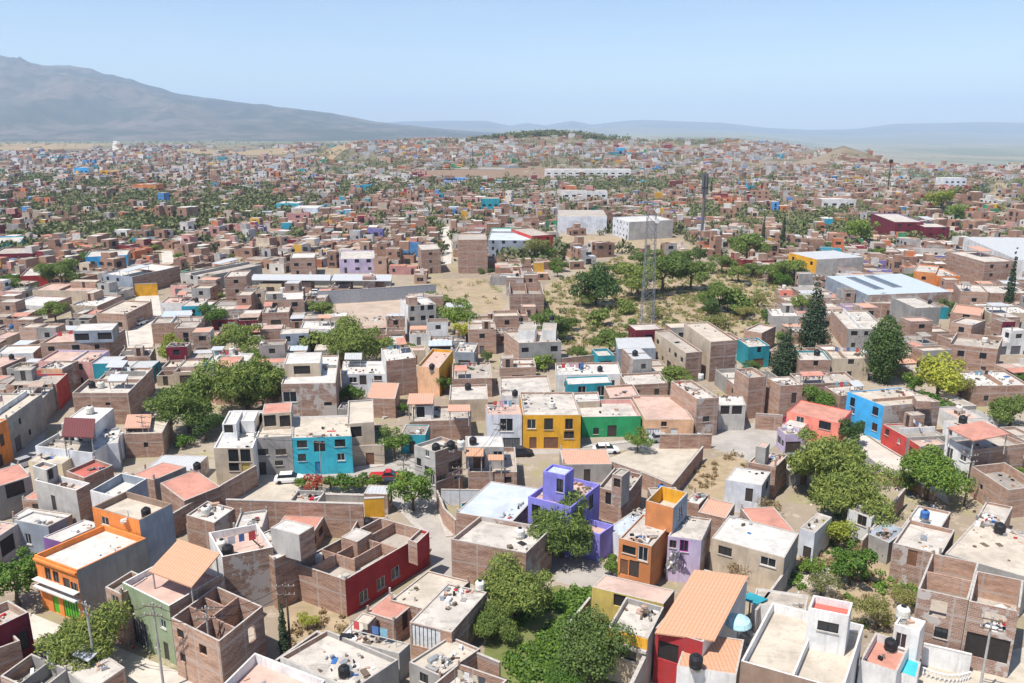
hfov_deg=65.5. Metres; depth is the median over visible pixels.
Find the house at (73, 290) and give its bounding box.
[32,279,100,300]
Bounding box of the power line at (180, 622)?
[155,613,204,622]
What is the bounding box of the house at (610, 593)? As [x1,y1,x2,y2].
[591,574,674,632]
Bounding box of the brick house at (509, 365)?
[499,355,535,376]
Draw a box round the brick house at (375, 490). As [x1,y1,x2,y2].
[364,485,392,514]
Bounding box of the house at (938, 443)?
[908,438,944,462]
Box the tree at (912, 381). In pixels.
[901,372,925,391]
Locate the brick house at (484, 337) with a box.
[468,319,495,354]
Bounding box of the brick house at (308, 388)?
[281,351,340,416]
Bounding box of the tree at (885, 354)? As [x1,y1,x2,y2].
[857,315,918,383]
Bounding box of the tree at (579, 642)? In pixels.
[552,604,640,682]
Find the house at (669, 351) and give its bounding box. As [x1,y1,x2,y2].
[654,330,701,381]
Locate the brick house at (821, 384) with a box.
[790,371,854,400]
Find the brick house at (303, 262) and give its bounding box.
[290,250,316,273]
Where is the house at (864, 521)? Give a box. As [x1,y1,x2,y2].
[847,502,877,541]
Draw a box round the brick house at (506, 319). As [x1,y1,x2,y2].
[492,310,540,344]
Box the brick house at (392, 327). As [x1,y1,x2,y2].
[360,313,405,339]
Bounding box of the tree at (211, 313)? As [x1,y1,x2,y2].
[197,302,228,322]
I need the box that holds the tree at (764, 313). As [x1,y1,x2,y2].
[760,308,774,320]
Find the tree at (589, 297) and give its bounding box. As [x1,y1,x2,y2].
[579,293,600,306]
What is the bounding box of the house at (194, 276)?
[180,258,261,287]
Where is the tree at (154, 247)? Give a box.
[148,244,162,252]
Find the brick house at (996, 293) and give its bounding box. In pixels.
[982,281,1023,302]
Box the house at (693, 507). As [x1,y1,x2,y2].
[687,488,707,516]
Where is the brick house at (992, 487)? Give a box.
[967,461,1023,517]
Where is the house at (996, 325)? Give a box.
[984,313,1020,335]
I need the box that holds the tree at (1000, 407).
[983,393,1023,426]
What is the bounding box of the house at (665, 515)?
[618,486,687,585]
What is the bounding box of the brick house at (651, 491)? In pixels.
[647,487,676,498]
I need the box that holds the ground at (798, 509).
[0,133,1023,682]
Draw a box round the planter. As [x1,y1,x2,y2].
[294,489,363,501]
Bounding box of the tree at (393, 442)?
[375,424,412,458]
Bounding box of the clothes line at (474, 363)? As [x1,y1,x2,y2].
[456,360,482,368]
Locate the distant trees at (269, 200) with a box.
[0,129,1023,340]
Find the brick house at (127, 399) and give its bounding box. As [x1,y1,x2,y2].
[72,374,144,423]
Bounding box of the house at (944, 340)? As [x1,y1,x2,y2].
[936,334,954,347]
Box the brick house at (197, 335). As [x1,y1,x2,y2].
[174,320,219,349]
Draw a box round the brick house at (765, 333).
[743,323,775,347]
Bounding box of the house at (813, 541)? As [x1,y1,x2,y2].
[797,512,831,560]
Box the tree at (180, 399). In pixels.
[141,371,218,432]
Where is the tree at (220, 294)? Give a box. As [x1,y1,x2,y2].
[218,292,225,299]
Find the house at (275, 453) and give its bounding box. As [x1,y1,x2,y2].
[254,402,293,474]
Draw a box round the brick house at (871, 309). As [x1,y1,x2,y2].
[826,303,878,325]
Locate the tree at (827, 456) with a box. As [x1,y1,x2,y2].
[782,425,869,499]
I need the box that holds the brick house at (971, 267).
[945,246,1013,283]
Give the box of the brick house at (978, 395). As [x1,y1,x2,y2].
[954,369,1023,406]
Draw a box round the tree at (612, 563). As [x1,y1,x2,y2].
[599,552,619,575]
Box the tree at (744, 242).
[726,233,772,257]
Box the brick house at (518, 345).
[504,323,561,368]
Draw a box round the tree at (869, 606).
[844,593,895,630]
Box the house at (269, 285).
[259,281,285,290]
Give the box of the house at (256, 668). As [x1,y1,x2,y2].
[225,653,324,682]
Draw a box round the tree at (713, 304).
[702,297,720,316]
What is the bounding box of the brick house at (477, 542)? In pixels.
[451,516,551,583]
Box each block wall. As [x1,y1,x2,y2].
[216,393,278,404]
[441,489,480,504]
[629,654,646,682]
[921,642,971,674]
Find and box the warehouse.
[962,237,1023,276]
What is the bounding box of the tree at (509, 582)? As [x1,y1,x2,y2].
[473,548,555,618]
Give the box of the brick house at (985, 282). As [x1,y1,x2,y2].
[975,281,995,284]
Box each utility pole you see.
[77,601,93,651]
[121,310,128,345]
[136,416,145,431]
[142,602,164,682]
[195,605,215,634]
[275,582,294,648]
[312,434,324,483]
[396,456,409,504]
[452,466,465,508]
[963,454,978,505]
[979,616,1004,682]
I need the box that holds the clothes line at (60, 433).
[57,430,87,445]
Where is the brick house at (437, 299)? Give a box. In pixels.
[423,292,442,309]
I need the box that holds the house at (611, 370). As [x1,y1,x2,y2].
[555,362,621,391]
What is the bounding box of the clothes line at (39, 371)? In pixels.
[33,370,51,378]
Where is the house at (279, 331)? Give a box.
[258,321,310,358]
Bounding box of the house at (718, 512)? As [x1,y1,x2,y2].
[698,494,734,546]
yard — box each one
[238,474,367,506]
[484,585,617,682]
[610,448,697,482]
[796,514,914,635]
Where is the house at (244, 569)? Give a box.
[209,524,273,606]
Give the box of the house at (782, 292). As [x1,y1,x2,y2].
[775,288,792,298]
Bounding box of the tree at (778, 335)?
[775,331,793,340]
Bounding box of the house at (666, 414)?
[631,395,693,438]
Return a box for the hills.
[428,127,1023,142]
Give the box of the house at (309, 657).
[280,630,398,682]
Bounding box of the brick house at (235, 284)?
[224,270,251,300]
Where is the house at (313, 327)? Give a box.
[301,315,335,332]
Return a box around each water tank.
[8,354,14,359]
[85,405,94,414]
[88,381,95,388]
[97,380,104,388]
[141,506,150,517]
[193,461,201,472]
[200,505,210,516]
[216,538,226,551]
[222,543,233,555]
[315,551,322,563]
[338,663,349,679]
[364,517,372,525]
[429,363,434,371]
[432,442,439,450]
[447,440,454,451]
[457,439,464,450]
[459,341,464,347]
[465,383,470,390]
[469,436,476,445]
[475,579,484,591]
[512,389,517,397]
[515,526,524,539]
[549,401,554,409]
[597,366,602,371]
[632,350,637,356]
[689,653,702,673]
[698,373,703,380]
[786,425,793,433]
[814,349,819,355]
[883,637,897,652]
[894,604,910,619]
[919,509,929,521]
[955,404,962,413]
[958,415,967,423]
[981,336,987,342]
[993,522,1006,535]
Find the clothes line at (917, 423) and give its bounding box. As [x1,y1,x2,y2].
[913,419,922,431]
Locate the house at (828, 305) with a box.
[798,293,842,310]
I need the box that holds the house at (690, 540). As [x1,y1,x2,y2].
[666,516,711,582]
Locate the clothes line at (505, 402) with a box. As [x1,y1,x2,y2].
[494,400,512,406]
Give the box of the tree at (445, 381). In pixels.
[435,374,451,392]
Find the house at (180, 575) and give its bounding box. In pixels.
[122,539,224,665]
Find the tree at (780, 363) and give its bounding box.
[765,323,801,376]
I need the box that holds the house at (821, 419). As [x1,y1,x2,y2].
[783,400,851,443]
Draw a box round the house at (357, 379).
[341,353,384,392]
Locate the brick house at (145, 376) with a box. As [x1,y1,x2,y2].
[99,360,155,400]
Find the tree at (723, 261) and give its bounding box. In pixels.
[706,254,737,272]
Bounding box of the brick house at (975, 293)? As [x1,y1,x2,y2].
[952,281,987,304]
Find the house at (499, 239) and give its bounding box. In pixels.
[488,228,530,257]
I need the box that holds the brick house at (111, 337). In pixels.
[40,323,126,357]
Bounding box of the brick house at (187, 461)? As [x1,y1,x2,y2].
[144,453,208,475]
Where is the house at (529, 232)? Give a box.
[511,227,552,252]
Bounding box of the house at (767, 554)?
[709,515,798,589]
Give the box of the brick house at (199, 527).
[186,501,235,549]
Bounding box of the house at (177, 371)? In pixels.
[156,356,204,385]
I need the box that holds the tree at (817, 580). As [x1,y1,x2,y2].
[804,571,843,594]
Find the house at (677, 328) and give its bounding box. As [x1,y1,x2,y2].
[665,323,683,337]
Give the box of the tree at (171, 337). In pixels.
[162,331,174,340]
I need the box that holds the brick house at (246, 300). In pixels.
[210,291,256,311]
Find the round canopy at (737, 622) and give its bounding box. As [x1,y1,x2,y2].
[726,613,751,638]
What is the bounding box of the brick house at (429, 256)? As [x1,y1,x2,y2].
[418,243,440,273]
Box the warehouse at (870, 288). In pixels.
[825,274,951,302]
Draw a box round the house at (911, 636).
[893,617,925,660]
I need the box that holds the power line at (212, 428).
[141,415,285,434]
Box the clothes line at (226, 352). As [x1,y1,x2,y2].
[213,350,237,354]
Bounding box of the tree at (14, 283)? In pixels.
[1,278,22,287]
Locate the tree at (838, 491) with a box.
[807,460,907,528]
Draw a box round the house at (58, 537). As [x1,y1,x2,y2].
[43,519,94,549]
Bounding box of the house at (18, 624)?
[0,600,35,658]
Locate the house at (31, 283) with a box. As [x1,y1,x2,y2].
[16,281,38,286]
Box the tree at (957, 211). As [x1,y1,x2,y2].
[944,203,969,218]
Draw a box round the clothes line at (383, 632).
[350,619,396,646]
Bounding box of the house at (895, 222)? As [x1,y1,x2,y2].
[870,213,923,234]
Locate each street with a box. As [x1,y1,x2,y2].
[17,420,48,471]
[29,613,191,682]
[125,294,160,347]
[161,251,172,262]
[306,458,474,588]
[441,226,451,263]
[532,422,784,460]
[549,557,617,586]
[846,433,949,504]
[918,647,1023,682]
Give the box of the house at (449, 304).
[445,302,471,319]
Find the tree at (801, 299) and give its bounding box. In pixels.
[790,295,816,307]
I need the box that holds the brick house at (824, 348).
[802,343,839,351]
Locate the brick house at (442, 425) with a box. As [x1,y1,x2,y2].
[407,393,470,439]
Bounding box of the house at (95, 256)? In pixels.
[85,249,130,266]
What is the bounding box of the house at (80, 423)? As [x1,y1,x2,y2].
[35,407,126,467]
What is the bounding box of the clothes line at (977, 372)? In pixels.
[967,370,994,377]
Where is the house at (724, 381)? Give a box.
[714,367,777,395]
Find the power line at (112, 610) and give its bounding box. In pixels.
[86,602,150,611]
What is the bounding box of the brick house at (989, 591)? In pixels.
[961,571,1023,677]
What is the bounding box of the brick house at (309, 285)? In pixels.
[302,281,314,292]
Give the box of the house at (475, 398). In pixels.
[449,384,487,420]
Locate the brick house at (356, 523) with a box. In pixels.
[351,516,387,530]
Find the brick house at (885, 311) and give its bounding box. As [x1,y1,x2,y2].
[863,299,890,317]
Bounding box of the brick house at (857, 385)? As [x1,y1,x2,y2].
[824,380,869,408]
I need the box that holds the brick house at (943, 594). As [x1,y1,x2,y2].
[914,550,978,655]
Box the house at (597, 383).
[565,375,611,398]
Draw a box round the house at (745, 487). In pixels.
[724,467,770,512]
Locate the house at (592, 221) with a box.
[557,210,606,232]
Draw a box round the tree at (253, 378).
[185,354,287,409]
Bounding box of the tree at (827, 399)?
[802,383,836,405]
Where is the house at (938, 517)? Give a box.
[901,505,950,530]
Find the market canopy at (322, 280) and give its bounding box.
[252,274,391,286]
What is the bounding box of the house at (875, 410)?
[845,387,939,439]
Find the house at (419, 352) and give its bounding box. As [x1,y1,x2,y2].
[410,346,424,364]
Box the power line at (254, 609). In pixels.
[207,593,284,615]
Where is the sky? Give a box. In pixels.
[0,0,1023,129]
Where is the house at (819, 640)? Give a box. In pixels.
[739,595,863,682]
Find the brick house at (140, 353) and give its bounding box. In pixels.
[119,344,156,360]
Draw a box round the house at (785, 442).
[776,427,802,453]
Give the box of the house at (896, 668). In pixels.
[857,632,920,682]
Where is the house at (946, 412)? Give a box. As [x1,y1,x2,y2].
[934,397,998,426]
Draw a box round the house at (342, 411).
[338,402,347,414]
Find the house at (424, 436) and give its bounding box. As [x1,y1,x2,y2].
[401,424,429,453]
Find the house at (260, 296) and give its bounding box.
[245,284,266,309]
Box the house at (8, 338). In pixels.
[0,329,20,348]
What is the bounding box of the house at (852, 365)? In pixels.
[825,349,869,380]
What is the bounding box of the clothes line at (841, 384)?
[833,382,858,390]
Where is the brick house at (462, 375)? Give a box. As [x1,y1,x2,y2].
[452,360,491,396]
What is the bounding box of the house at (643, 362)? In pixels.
[621,347,670,385]
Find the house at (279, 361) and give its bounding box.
[260,358,285,382]
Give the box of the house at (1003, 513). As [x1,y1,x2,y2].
[975,497,1012,528]
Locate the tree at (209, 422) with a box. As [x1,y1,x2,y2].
[190,411,225,440]
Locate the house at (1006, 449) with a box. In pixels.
[944,421,1023,484]
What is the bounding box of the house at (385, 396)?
[366,378,399,417]
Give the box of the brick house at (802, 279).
[794,272,824,288]
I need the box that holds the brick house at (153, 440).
[124,414,173,457]
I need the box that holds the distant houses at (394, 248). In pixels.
[0,132,1023,284]
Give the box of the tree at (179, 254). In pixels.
[172,252,182,257]
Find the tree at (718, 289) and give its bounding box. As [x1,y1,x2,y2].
[692,280,743,310]
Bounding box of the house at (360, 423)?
[347,399,384,465]
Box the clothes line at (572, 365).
[561,362,588,367]
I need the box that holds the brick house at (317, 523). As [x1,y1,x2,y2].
[280,516,324,550]
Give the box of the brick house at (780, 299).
[776,295,797,310]
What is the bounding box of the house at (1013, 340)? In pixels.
[991,326,1023,354]
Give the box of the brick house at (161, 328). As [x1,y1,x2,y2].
[151,312,204,343]
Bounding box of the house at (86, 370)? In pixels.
[38,350,109,383]
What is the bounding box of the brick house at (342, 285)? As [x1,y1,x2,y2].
[328,281,352,289]
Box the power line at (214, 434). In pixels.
[143,421,290,440]
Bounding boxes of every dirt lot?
[285,600,350,646]
[335,300,400,324]
[428,278,505,314]
[545,255,774,356]
[560,236,693,251]
[690,455,745,500]
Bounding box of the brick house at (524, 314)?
[520,309,527,320]
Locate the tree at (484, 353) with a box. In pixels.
[480,350,492,361]
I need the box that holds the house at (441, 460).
[414,436,462,497]
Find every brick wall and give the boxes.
[173,465,257,535]
[226,498,363,537]
[275,630,321,661]
[436,490,455,535]
[452,642,500,676]
[562,352,615,362]
[569,597,590,631]
[611,446,703,490]
[659,434,711,448]
[753,567,788,631]
[755,413,782,430]
[860,488,905,552]
[877,471,934,502]
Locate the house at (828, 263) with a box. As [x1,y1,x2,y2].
[788,250,863,275]
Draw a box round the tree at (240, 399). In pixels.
[235,382,281,409]
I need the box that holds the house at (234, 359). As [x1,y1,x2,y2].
[201,356,243,402]
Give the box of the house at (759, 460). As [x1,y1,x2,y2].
[748,441,787,498]
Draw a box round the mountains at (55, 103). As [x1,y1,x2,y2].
[0,55,501,141]
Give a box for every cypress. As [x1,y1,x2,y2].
[761,214,765,238]
[779,209,785,247]
[1002,247,1018,303]
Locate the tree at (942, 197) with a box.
[923,188,955,208]
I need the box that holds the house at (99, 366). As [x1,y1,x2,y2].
[92,356,160,379]
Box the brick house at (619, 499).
[599,462,641,522]
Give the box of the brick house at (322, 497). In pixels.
[290,486,325,501]
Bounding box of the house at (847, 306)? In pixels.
[839,303,852,309]
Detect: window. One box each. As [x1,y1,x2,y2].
[0,533,14,556]
[5,480,24,497]
[24,533,32,545]
[45,567,51,581]
[48,469,52,478]
[53,571,59,584]
[65,437,82,440]
[71,582,79,596]
[72,345,79,349]
[75,333,88,339]
[98,332,111,338]
[101,516,108,525]
[112,595,118,608]
[159,619,166,630]
[173,349,179,354]
[178,629,183,637]
[181,653,185,661]
[199,336,205,340]
[224,425,232,432]
[228,449,239,462]
[229,463,239,471]
[240,449,251,462]
[258,449,268,455]
[264,415,275,426]
[275,449,286,455]
[275,460,283,465]
[279,415,290,426]
[283,392,297,402]
[294,366,309,373]
[297,440,307,448]
[298,454,306,461]
[314,441,324,451]
[324,402,331,405]
[334,439,345,447]
[337,453,345,461]
[349,377,356,382]
[350,426,361,436]
[359,588,369,604]
[374,376,381,380]
[377,576,385,591]
[391,565,400,580]
[402,611,406,629]
[416,407,424,416]
[416,458,420,466]
[419,672,427,682]
[430,474,434,486]
[437,474,446,481]
[448,458,460,473]
[493,451,502,454]
[499,419,513,431]
[505,477,510,482]
[522,347,528,351]
[526,419,535,429]
[532,504,539,512]
[544,418,552,429]
[551,346,557,351]
[556,478,563,493]
[564,431,573,438]
[565,419,572,429]
[578,386,585,391]
[588,494,593,511]
[593,428,598,434]
[597,386,603,396]
[606,492,613,505]
[614,478,619,486]
[614,594,626,605]
[619,651,636,662]
[621,545,635,556]
[637,546,647,563]
[654,389,658,394]
[658,640,678,662]
[660,422,666,426]
[669,540,676,549]
[678,505,683,520]
[679,540,688,553]
[702,416,709,422]
[717,545,731,557]
[720,406,729,413]
[732,406,741,413]
[759,556,775,569]
[796,416,803,422]
[816,620,838,635]
[818,420,830,430]
[848,359,853,363]
[849,397,854,407]
[856,514,866,527]
[871,406,878,416]
[872,422,877,432]
[895,632,906,650]
[932,626,948,640]
[946,447,952,457]
[957,350,964,356]
[958,454,966,462]
[979,353,986,358]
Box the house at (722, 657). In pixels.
[676,636,743,682]
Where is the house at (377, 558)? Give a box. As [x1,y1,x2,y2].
[296,517,429,616]
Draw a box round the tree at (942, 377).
[909,350,969,396]
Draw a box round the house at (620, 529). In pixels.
[612,508,645,555]
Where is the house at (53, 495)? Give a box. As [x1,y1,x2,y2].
[32,461,93,523]
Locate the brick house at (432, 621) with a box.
[410,583,486,658]
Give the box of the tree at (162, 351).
[156,337,184,360]
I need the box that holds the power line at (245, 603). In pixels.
[210,584,284,607]
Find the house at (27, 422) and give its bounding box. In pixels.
[0,390,47,455]
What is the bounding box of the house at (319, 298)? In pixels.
[304,295,328,310]
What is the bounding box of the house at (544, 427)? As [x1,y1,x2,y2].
[520,392,580,448]
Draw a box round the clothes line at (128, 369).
[111,366,134,374]
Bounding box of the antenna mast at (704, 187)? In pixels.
[700,172,708,240]
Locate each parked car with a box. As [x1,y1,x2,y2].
[9,455,34,466]
[137,318,147,324]
[274,471,303,484]
[309,289,317,293]
[369,469,400,478]
[377,477,396,488]
[512,445,533,456]
[592,442,619,453]
[649,432,665,443]
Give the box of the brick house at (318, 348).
[314,343,350,369]
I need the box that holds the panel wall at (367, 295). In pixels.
[317,284,435,303]
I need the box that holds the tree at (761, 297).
[751,292,770,306]
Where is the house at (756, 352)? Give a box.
[736,338,769,366]
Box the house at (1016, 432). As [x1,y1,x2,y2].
[999,426,1023,441]
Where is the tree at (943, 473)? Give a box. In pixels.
[897,444,978,500]
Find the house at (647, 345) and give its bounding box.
[615,337,655,368]
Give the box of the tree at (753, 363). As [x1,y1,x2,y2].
[742,360,761,369]
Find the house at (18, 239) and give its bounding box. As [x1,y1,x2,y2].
[0,236,23,248]
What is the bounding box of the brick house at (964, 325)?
[949,317,985,334]
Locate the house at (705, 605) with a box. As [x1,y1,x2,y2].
[653,569,747,682]
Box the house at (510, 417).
[486,405,521,446]
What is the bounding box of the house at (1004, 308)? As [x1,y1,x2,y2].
[970,303,1023,327]
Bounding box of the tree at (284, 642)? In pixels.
[277,597,289,655]
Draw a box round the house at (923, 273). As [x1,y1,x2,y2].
[913,264,938,284]
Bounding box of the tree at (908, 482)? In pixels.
[893,469,923,490]
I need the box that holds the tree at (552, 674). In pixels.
[543,657,588,682]
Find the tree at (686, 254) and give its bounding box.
[669,249,695,260]
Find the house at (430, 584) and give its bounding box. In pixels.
[390,571,469,620]
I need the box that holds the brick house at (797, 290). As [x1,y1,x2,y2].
[791,285,835,294]
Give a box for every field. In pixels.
[0,143,110,150]
[177,148,296,154]
[316,145,349,158]
[426,168,571,178]
[990,182,1019,199]
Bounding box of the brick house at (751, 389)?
[733,364,766,418]
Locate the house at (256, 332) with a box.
[249,321,285,343]
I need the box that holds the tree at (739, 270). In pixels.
[725,265,749,281]
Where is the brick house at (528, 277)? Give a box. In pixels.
[506,271,537,295]
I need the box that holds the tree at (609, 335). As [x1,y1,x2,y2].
[588,327,627,349]
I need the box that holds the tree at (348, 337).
[317,311,384,360]
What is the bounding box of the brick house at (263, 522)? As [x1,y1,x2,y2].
[233,506,269,531]
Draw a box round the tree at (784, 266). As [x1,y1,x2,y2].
[763,258,809,285]
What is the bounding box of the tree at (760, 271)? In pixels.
[755,263,783,279]
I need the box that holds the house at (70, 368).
[38,360,81,394]
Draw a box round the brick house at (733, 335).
[727,332,739,352]
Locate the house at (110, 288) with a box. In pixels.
[97,281,133,300]
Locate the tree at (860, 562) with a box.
[828,539,882,584]
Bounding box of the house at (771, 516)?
[740,503,794,531]
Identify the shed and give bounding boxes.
[0,461,32,520]
[66,456,113,489]
[67,642,126,682]
[131,462,186,500]
[160,471,221,511]
[366,587,415,640]
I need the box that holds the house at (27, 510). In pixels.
[12,507,72,525]
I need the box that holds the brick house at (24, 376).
[5,366,70,409]
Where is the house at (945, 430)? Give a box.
[935,419,1008,441]
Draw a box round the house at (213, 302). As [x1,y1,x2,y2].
[208,300,217,305]
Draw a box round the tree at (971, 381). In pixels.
[955,377,976,397]
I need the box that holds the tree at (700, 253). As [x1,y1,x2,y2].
[691,246,707,259]
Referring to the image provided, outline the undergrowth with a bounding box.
[501,259,917,682]
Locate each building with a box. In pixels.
[74,167,93,172]
[100,170,123,173]
[132,183,163,192]
[276,201,303,209]
[291,205,323,212]
[481,197,498,209]
[545,169,630,177]
[562,190,607,201]
[813,197,856,211]
[935,177,966,185]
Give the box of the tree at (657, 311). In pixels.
[649,309,664,315]
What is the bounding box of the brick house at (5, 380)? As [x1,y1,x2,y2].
[0,375,13,392]
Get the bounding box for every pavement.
[302,464,383,475]
[392,497,431,538]
[432,498,453,536]
[536,440,647,447]
[868,435,929,470]
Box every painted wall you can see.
[134,283,157,295]
[364,496,384,517]
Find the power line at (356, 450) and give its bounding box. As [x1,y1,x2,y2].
[319,435,393,456]
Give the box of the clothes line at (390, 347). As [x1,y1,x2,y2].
[387,343,407,354]
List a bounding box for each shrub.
[173,434,196,446]
[293,477,309,486]
[300,471,323,490]
[323,475,339,488]
[330,472,358,490]
[339,384,364,400]
[351,470,369,489]
[364,474,383,485]
[533,354,555,369]
[583,307,610,325]
[610,262,621,273]
[616,298,635,313]
[622,318,638,329]
[720,562,753,574]
[723,290,755,314]
[756,496,784,514]
[797,557,820,572]
[918,389,954,406]
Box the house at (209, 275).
[202,273,216,277]
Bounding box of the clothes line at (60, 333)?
[52,331,72,338]
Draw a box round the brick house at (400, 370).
[381,337,416,395]
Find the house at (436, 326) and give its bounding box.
[409,315,447,344]
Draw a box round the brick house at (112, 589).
[105,571,146,646]
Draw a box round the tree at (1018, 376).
[1013,373,1023,380]
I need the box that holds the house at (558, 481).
[528,464,613,561]
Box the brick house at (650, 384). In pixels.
[620,369,667,394]
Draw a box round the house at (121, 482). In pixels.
[90,473,148,506]
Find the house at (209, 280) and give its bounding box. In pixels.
[175,277,222,297]
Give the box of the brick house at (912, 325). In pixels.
[889,313,949,341]
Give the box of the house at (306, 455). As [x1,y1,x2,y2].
[292,415,353,473]
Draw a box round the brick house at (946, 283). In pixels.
[940,275,958,301]
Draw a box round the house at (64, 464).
[28,454,72,478]
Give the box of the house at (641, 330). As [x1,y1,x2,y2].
[628,324,662,341]
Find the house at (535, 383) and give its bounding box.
[500,375,550,405]
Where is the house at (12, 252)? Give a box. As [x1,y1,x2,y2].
[0,247,41,257]
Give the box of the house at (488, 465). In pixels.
[465,436,516,488]
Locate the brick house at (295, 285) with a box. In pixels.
[277,280,304,297]
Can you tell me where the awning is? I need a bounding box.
[746,592,767,616]
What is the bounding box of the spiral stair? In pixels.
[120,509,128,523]
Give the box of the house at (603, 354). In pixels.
[591,348,614,361]
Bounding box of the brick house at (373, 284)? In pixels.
[362,275,385,288]
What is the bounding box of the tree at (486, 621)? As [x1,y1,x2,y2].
[470,599,521,642]
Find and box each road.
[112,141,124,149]
[442,167,504,169]
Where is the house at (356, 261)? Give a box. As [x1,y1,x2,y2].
[339,250,374,272]
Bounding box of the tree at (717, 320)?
[700,312,734,330]
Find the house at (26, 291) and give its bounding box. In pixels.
[0,281,37,297]
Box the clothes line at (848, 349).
[833,347,862,351]
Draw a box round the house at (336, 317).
[324,312,347,326]
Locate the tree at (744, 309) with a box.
[733,306,757,319]
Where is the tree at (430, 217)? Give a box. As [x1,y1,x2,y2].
[425,216,436,219]
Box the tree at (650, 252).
[645,248,667,257]
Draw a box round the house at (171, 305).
[160,291,193,314]
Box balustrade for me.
[922,666,971,682]
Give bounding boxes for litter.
[0,268,1023,682]
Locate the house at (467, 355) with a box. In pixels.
[455,343,477,362]
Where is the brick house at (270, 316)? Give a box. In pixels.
[262,302,290,326]
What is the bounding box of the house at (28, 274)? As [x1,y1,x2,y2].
[20,268,51,286]
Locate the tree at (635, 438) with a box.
[623,426,655,452]
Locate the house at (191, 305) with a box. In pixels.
[181,300,208,325]
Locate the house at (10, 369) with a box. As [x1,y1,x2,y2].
[6,358,40,375]
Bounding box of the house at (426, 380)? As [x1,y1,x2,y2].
[417,348,452,396]
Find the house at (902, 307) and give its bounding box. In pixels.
[889,293,940,325]
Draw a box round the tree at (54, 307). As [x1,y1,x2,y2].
[35,301,69,321]
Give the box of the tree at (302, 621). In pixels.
[295,611,320,629]
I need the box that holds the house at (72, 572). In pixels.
[31,491,175,617]
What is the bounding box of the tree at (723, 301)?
[718,294,740,312]
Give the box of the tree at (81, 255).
[78,251,90,261]
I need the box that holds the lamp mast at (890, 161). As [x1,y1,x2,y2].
[887,159,892,189]
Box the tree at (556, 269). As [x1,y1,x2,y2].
[549,265,561,276]
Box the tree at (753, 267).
[741,262,760,277]
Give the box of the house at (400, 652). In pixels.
[338,612,410,681]
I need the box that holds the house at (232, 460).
[214,410,262,484]
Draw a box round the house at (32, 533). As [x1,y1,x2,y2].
[14,511,67,554]
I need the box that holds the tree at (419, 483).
[386,467,434,510]
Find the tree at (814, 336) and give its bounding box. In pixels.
[795,277,834,350]
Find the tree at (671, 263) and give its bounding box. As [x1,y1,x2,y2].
[636,253,691,292]
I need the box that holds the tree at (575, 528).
[526,488,596,559]
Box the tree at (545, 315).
[528,309,568,331]
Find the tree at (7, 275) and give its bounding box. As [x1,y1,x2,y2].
[0,273,21,280]
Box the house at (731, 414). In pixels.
[717,396,745,429]
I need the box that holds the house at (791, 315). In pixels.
[765,303,799,332]
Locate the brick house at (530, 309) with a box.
[521,304,535,317]
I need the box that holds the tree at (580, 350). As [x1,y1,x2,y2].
[567,346,588,355]
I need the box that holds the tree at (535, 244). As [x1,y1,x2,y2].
[523,237,552,252]
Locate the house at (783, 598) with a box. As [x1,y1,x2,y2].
[750,588,808,626]
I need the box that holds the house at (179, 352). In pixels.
[166,342,214,360]
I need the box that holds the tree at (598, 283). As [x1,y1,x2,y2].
[568,260,622,306]
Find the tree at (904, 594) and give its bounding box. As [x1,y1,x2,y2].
[892,583,916,605]
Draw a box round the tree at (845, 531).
[821,519,859,548]
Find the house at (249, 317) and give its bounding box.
[212,310,262,329]
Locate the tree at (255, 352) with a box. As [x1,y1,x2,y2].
[240,344,259,359]
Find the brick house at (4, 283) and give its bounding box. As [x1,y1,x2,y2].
[0,279,11,290]
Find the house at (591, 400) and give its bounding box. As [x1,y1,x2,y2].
[573,392,599,407]
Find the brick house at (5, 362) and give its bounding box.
[0,353,25,374]
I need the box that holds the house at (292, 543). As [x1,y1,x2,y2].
[253,519,315,609]
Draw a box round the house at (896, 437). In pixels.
[881,411,944,456]
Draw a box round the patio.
[788,563,837,589]
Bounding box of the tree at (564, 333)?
[557,324,570,339]
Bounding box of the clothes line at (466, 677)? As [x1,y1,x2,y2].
[454,668,487,682]
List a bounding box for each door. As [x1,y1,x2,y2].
[0,433,4,445]
[0,454,2,466]
[14,435,21,451]
[18,629,29,649]
[20,371,25,380]
[51,495,56,509]
[53,596,59,612]
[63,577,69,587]
[63,599,78,616]
[132,618,148,648]
[136,348,140,355]
[163,376,167,384]
[164,642,169,659]
[180,375,190,383]
[242,463,249,470]
[259,462,266,474]
[267,287,274,290]
[271,320,280,324]
[315,462,320,473]
[359,375,366,384]
[366,453,373,464]
[409,441,414,452]
[412,624,439,647]
[417,337,420,344]
[458,360,469,362]
[473,456,484,467]
[502,438,519,446]
[506,359,509,367]
[529,437,536,447]
[544,437,557,447]
[584,469,589,481]
[607,425,616,436]
[620,559,627,574]
[629,560,638,577]
[645,428,660,438]
[670,428,676,433]
[745,488,752,501]
[753,358,763,366]
[785,441,800,452]
[791,393,796,402]
[800,475,806,484]
[803,546,810,558]
[905,415,909,426]
[906,549,917,565]
[964,631,1010,663]
[1000,346,1006,354]
[1010,346,1020,353]
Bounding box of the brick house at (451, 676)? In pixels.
[435,660,506,682]
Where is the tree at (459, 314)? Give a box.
[436,295,480,333]
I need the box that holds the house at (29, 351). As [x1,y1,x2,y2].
[0,344,41,360]
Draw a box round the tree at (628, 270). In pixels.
[614,259,663,297]
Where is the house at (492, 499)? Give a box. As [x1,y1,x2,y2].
[456,481,538,534]
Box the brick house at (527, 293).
[509,281,543,313]
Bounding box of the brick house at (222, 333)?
[220,324,245,343]

